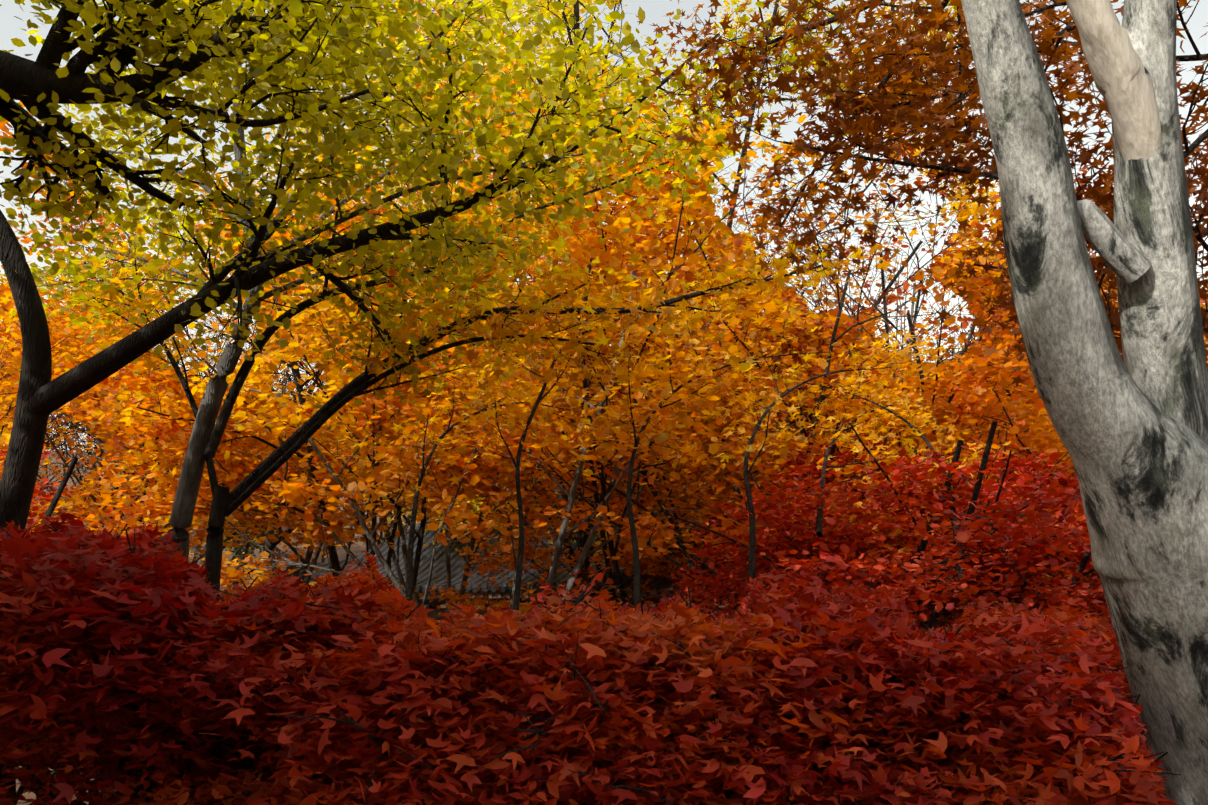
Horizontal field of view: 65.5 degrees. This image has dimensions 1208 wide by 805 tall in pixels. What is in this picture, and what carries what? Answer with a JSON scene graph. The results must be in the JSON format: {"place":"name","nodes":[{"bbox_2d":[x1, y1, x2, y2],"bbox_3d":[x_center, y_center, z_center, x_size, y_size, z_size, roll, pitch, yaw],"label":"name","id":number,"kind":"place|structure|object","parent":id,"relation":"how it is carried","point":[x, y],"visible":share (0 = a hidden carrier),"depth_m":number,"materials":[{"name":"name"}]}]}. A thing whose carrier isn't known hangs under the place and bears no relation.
{"place":"outdoors","nodes":[
{"label":"outdoors","id":0,"kind":"place"},
{"bbox_2d":[0,444,93,535],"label":"tree","id":1,"kind":"object","parent":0,"point":[31,514],"depth_m":9.86,"materials":[{"name":"plant"}]},
{"bbox_2d":[203,285,315,586],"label":"tree","id":2,"kind":"object","parent":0,"point":[250,551],"depth_m":55.91,"materials":[{"name":"orange plant"}]},
{"bbox_2d":[0,0,522,256],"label":"tree","id":3,"kind":"object","parent":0,"point":[90,13],"depth_m":5.43,"materials":[{"name":"yellow plant"}]},
{"bbox_2d":[15,451,1093,804],"bbox_3d":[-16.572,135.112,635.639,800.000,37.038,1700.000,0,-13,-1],"label":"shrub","id":4,"kind":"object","parent":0,"point":[355,549],"depth_m":98.84,"materials":[{"name":"red plant"}]},
{"bbox_2d":[16,765,36,801],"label":"tree","id":5,"kind":"object","parent":4,"relation":"on","point":[21,788],"depth_m":6.94,"materials":[{"name":"black plant"}]},
{"bbox_2d":[0,277,124,484],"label":"tree","id":6,"kind":"object","parent":4,"relation":"on","point":[6,282],"depth_m":32.07,"materials":[{"name":"orange plant"}]},
{"bbox_2d":[44,416,83,458],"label":"tree","id":7,"kind":"object","parent":4,"relation":"on","point":[57,438],"depth_m":71.35,"materials":[{"name":"plant"}]},
{"bbox_2d":[0,278,143,521],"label":"tree","id":8,"kind":"object","parent":4,"relation":"on","point":[3,354],"depth_m":25.77,"materials":[{"name":"orange plant"}]},
{"bbox_2d":[45,349,129,515],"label":"tree","id":9,"kind":"object","parent":4,"relation":"on","point":[77,456],"depth_m":67.58,"materials":[{"name":"orange plant"}]},
{"bbox_2d":[52,424,144,529],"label":"tree","id":10,"kind":"object","parent":4,"relation":"on","point":[83,456],"depth_m":94.27,"materials":[{"name":"plant"}]},
{"bbox_2d":[45,342,167,505],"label":"tree","id":11,"kind":"object","parent":4,"relation":"on","point":[76,463],"depth_m":79.12,"materials":[{"name":"orange plant"}]},
{"bbox_2d":[0,509,241,804],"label":"shrub","id":12,"kind":"object","parent":4,"relation":"on","point":[39,528],"depth_m":5.35,"materials":[{"name":"red plant"}]},
{"bbox_2d":[0,251,266,549],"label":"maple tree","id":13,"kind":"object","parent":4,"relation":"on","point":[7,308],"depth_m":17.91,"materials":[{"name":"orange plant"}]},
{"bbox_2d":[16,183,281,528],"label":"tree","id":14,"kind":"object","parent":4,"relation":"on","point":[108,269],"depth_m":43.77,"materials":[{"name":"orange plant"}]},
{"bbox_2d":[0,246,367,560],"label":"tree","id":15,"kind":"object","parent":4,"relation":"on","point":[283,547],"depth_m":32.28,"materials":[{"name":"orange plant"}]},
{"bbox_2d":[0,512,393,804],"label":"shrub","id":16,"kind":"object","parent":4,"relation":"on","point":[37,709],"depth_m":2.68,"materials":[{"name":"red plant"}]},
{"bbox_2d":[0,513,411,804],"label":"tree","id":17,"kind":"object","parent":4,"relation":"on","point":[166,594],"depth_m":2.63,"materials":[{"name":"red plant"}]},
{"bbox_2d":[0,282,417,795],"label":"maple tree","id":18,"kind":"object","parent":4,"relation":"on","point":[15,361],"depth_m":14.17,"materials":[{"name":"orange plant"}]},
{"bbox_2d":[88,521,350,802],"bbox_3d":[-3.235,2.383,6.753,4.228,3.168,3.516,0,-13,-1],"label":"shrub","id":19,"kind":"object","parent":4,"relation":"on","point":[149,526],"depth_m":7.52,"materials":[{"name":"red plant"}]},
{"bbox_2d":[5,550,460,802],"bbox_3d":[-1.630,1.839,4.612,4.242,2.122,3.740,0,-13,-1],"label":"shrub","id":20,"kind":"object","parent":4,"relation":"on","point":[268,581],"depth_m":3.79,"materials":[{"name":"red plant"}]},
{"bbox_2d":[170,351,325,585],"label":"tree","id":21,"kind":"object","parent":4,"relation":"on","point":[234,583],"depth_m":79.23,"materials":[{"name":"orange plant"}]},
{"bbox_2d":[0,100,525,597],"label":"maple tree","id":22,"kind":"object","parent":4,"relation":"on","point":[102,398],"depth_m":13.35,"materials":[{"name":"plant"}]},
{"bbox_2d":[97,519,454,625],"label":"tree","id":23,"kind":"object","parent":4,"relation":"on","point":[346,571],"depth_m":5.83,"materials":[{"name":"plant"}]},
{"bbox_2d":[175,296,494,548],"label":"tree","id":24,"kind":"object","parent":4,"relation":"on","point":[404,528],"depth_m":47.00,"materials":[{"name":"orange plant"}]},
{"bbox_2d":[74,123,601,595],"bbox_3d":[-4.050,1.611,14.979,8.649,11.652,11.712,0,-13,-1],"label":"maple tree","id":25,"kind":"object","parent":4,"relation":"on","point":[273,360],"depth_m":11.74,"materials":[{"name":"orange plant"}]},
{"bbox_2d":[270,372,427,562],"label":"tree","id":26,"kind":"object","parent":4,"relation":"on","point":[322,557],"depth_m":72.40,"materials":[{"name":"orange plant"}]},
{"bbox_2d":[0,0,712,559],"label":"tree","id":27,"kind":"object","parent":4,"relation":"on","point":[376,202],"depth_m":6.86,"materials":[{"name":"yellow plant"}]},
{"bbox_2d":[48,227,709,607],"bbox_3d":[-9.378,2.088,34.895,22.048,23.105,19.210,9,-16,-34],"label":"tree","id":28,"kind":"object","parent":4,"relation":"on","point":[224,538],"depth_m":36.33,"materials":[{"name":"orange plant"}]},
{"bbox_2d":[0,567,787,804],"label":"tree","id":29,"kind":"object","parent":4,"relation":"on","point":[403,681],"depth_m":2.57,"materials":[{"name":"red plant"}]},
{"bbox_2d":[0,0,863,528],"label":"tree","id":30,"kind":"object","parent":4,"relation":"on","point":[519,208],"depth_m":6.38,"materials":[{"name":"yellow plant"}]},
{"bbox_2d":[211,590,675,778],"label":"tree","id":31,"kind":"object","parent":4,"relation":"on","point":[659,614],"depth_m":4.31,"materials":[{"name":"red plant"}]},
{"bbox_2d":[18,136,910,615],"bbox_3d":[-1.927,1.560,13.226,11.902,10.181,9.475,0,-13,-1],"label":"maple tree","id":32,"kind":"object","parent":4,"relation":"on","point":[396,470],"depth_m":12.11,"materials":[{"name":"orange plant"}]},
{"bbox_2d":[0,571,967,804],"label":"shrub","id":33,"kind":"object","parent":4,"relation":"on","point":[750,772],"depth_m":2.67,"materials":[{"name":"red plant"}]},
{"bbox_2d":[142,1,834,613],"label":"maple tree","id":34,"kind":"object","parent":4,"relation":"on","point":[496,126],"depth_m":17.16,"materials":[{"name":"yellow plant"}]},
{"bbox_2d":[0,99,1011,609],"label":"tree","id":35,"kind":"object","parent":4,"relation":"on","point":[490,329],"depth_m":7.80,"materials":[{"name":"plant"}]},
{"bbox_2d":[364,346,700,620],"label":"tree","id":36,"kind":"object","parent":4,"relation":"on","point":[476,507],"depth_m":27.17,"materials":[{"name":"orange plant"}]},
{"bbox_2d":[264,462,828,622],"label":"temple","id":37,"kind":"structure","parent":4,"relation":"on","point":[439,569],"depth_m":27.26,"materials":[{"name":"stone"}]},
{"bbox_2d":[526,573,633,617],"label":"shrub","id":38,"kind":"object","parent":4,"relation":"on","point":[543,594],"depth_m":6.37,"materials":[{"name":"red plant"}]},
{"bbox_2d":[178,0,1000,602],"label":"tall yellow tree","id":39,"kind":"object","parent":4,"relation":"on","point":[610,4],"depth_m":24.81,"materials":[{"name":"yellow plant"}]},
{"bbox_2d":[452,571,810,700],"bbox_3d":[0.440,2.092,5.061,3.452,2.175,4.689,-5,-14,19],"label":"shrub","id":40,"kind":"object","parent":4,"relation":"on","point":[533,617],"depth_m":3.88,"materials":[{"name":"red plant"}]},
{"bbox_2d":[251,593,1023,804],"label":"shrub","id":41,"kind":"object","parent":4,"relation":"on","point":[600,691],"depth_m":2.59,"materials":[{"name":"red plant"}]},
{"bbox_2d":[110,585,1180,804],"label":"shrub","id":42,"kind":"object","parent":4,"relation":"on","point":[1080,788],"depth_m":2.65,"materials":[{"name":"red plant"}]},
{"bbox_2d":[540,564,789,620],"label":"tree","id":43,"kind":"object","parent":4,"relation":"on","point":[746,588],"depth_m":6.46,"materials":[{"name":"red plant"}]},
{"bbox_2d":[335,0,1001,608],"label":"maple tree","id":44,"kind":"object","parent":4,"relation":"on","point":[613,254],"depth_m":10.48,"materials":[{"name":"plant"}]},
{"bbox_2d":[403,196,1000,612],"bbox_3d":[1.234,2.758,21.429,12.306,14.823,16.289,0,-13,-1],"label":"maple tree","id":45,"kind":"object","parent":4,"relation":"on","point":[700,520],"depth_m":19.69,"materials":[{"name":"orange plant"}]},
{"bbox_2d":[370,66,1044,615],"bbox_3d":[1.690,1.904,14.320,9.397,10.876,11.718,0,-13,-1],"label":"maple tree","id":46,"kind":"object","parent":4,"relation":"on","point":[542,522],"depth_m":12.43,"materials":[{"name":"orange plant"}]},
{"bbox_2d":[264,572,1172,804],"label":"shrub","id":47,"kind":"object","parent":4,"relation":"on","point":[991,718],"depth_m":2.76,"materials":[{"name":"red plant"}]},
{"bbox_2d":[497,85,1116,613],"bbox_3d":[3.874,1.910,17.530,13.346,13.841,15.321,0,-13,-1],"label":"maple tree","id":48,"kind":"object","parent":4,"relation":"on","point":[795,357],"depth_m":15.11,"materials":[{"name":"orange plant"}]},
{"bbox_2d":[521,418,1112,630],"bbox_3d":[3.031,3.104,11.676,8.862,6.555,6.097,7,-15,-28],"label":"shrub","id":49,"kind":"object","parent":4,"relation":"on","point":[716,593],"depth_m":9.81,"materials":[{"name":"red plant"}]},
{"bbox_2d":[735,568,957,631],"bbox_3d":[2.044,2.888,7.723,3.024,2.992,4.146,0,-13,-1],"label":"shrub","id":50,"kind":"object","parent":4,"relation":"on","point":[838,588],"depth_m":7.89,"materials":[{"name":"red plant"}]},
{"bbox_2d":[585,130,1120,618],"bbox_3d":[6.143,2.760,20.547,16.144,15.425,11.670,0,-13,-1],"label":"maple tree","id":51,"kind":"object","parent":4,"relation":"on","point":[909,154],"depth_m":18.84,"materials":[{"name":"orange plant"}]},
{"bbox_2d":[579,564,1178,804],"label":"shrub","id":52,"kind":"object","parent":4,"relation":"on","point":[755,793],"depth_m":2.69,"materials":[{"name":"red plant"}]},
{"bbox_2d":[636,0,1207,804],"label":"beech tree","id":53,"kind":"object","parent":4,"relation":"on","point":[1131,428],"depth_m":3.50,"materials":[{"name":"plant"}]},
{"bbox_2d":[1066,0,1161,160],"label":"branch","id":54,"kind":"object","parent":53,"relation":"attached to","point":[1123,82],"visible":0.92,"depth_m":3.50,"materials":[{"name":"beige wood"}]},
{"bbox_2d":[687,153,1207,632],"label":"maple tree","id":55,"kind":"object","parent":4,"relation":"on","point":[1025,422],"depth_m":10.76,"materials":[{"name":"plant"}]},
{"bbox_2d":[746,568,1166,802],"bbox_3d":[1.610,1.900,4.502,4.353,2.063,2.798,12,-17,-41],"label":"shrub","id":56,"kind":"object","parent":4,"relation":"on","point":[903,609],"depth_m":3.31,"materials":[{"name":"red plant"}]},
{"bbox_2d":[810,299,1103,616],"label":"maple tree","id":57,"kind":"object","parent":4,"relation":"on","point":[1023,378],"depth_m":16.01,"materials":[{"name":"orange plant"}]},
{"bbox_2d":[828,582,1153,773],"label":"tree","id":58,"kind":"object","parent":4,"relation":"on","point":[1113,640],"depth_m":4.40,"materials":[{"name":"red plant"}]},
{"bbox_2d":[924,601,1124,681],"bbox_3d":[3.018,2.352,5.661,2.575,2.280,4.299,-9,-16,35],"label":"shrub","id":59,"kind":"object","parent":4,"relation":"on","point":[1088,620],"depth_m":5.15,"materials":[{"name":"red plant"}]},
{"bbox_2d":[0,0,1207,451],"label":"sky","id":60,"kind":"structure","parent":0,"point":[10,26],"materials":[{"name":"white"}]},
{"bbox_2d":[439,210,950,606],"bbox_3d":[1.786,3.861,34.633,25.325,20.523,18.383,0,-13,-1],"label":"tree","id":61,"kind":"object","parent":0,"point":[804,312],"depth_m":33.02,"materials":[{"name":"orange plant"}]},
{"bbox_2d":[709,257,809,561],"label":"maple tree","id":62,"kind":"object","parent":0,"point":[764,311],"depth_m":47.79,"materials":[{"name":"orange plant"}]},
{"bbox_2d":[651,234,1114,516],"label":"tree","id":63,"kind":"object","parent":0,"point":[947,346],"depth_m":35.10,"materials":[{"name":"orange plant"}]},
{"bbox_2d":[660,422,1107,632],"bbox_3d":[3.405,2.744,9.574,5.676,5.625,8.374,0,-13,-1],"label":"shrub","id":64,"kind":"object","parent":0,"point":[964,534],"depth_m":7.75,"materials":[{"name":"red plant"}]},
{"bbox_2d":[691,440,1114,634],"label":"tree","id":65,"kind":"object","parent":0,"point":[1055,590],"depth_m":9.73,"materials":[{"name":"red plant"}]},
{"bbox_2d":[830,431,1112,627],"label":"tree","id":66,"kind":"object","parent":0,"point":[1079,548],"depth_m":10.05,"materials":[{"name":"red plant"}]},
{"bbox_2d":[891,333,1071,608],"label":"tree","id":67,"kind":"object","parent":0,"point":[948,359],"depth_m":28.30,"materials":[{"name":"orange plant"}]},
{"bbox_2d":[844,243,1207,609],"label":"maple tree","id":68,"kind":"object","parent":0,"point":[927,275],"depth_m":21.20,"materials":[{"name":"orange plant"}]}
]}

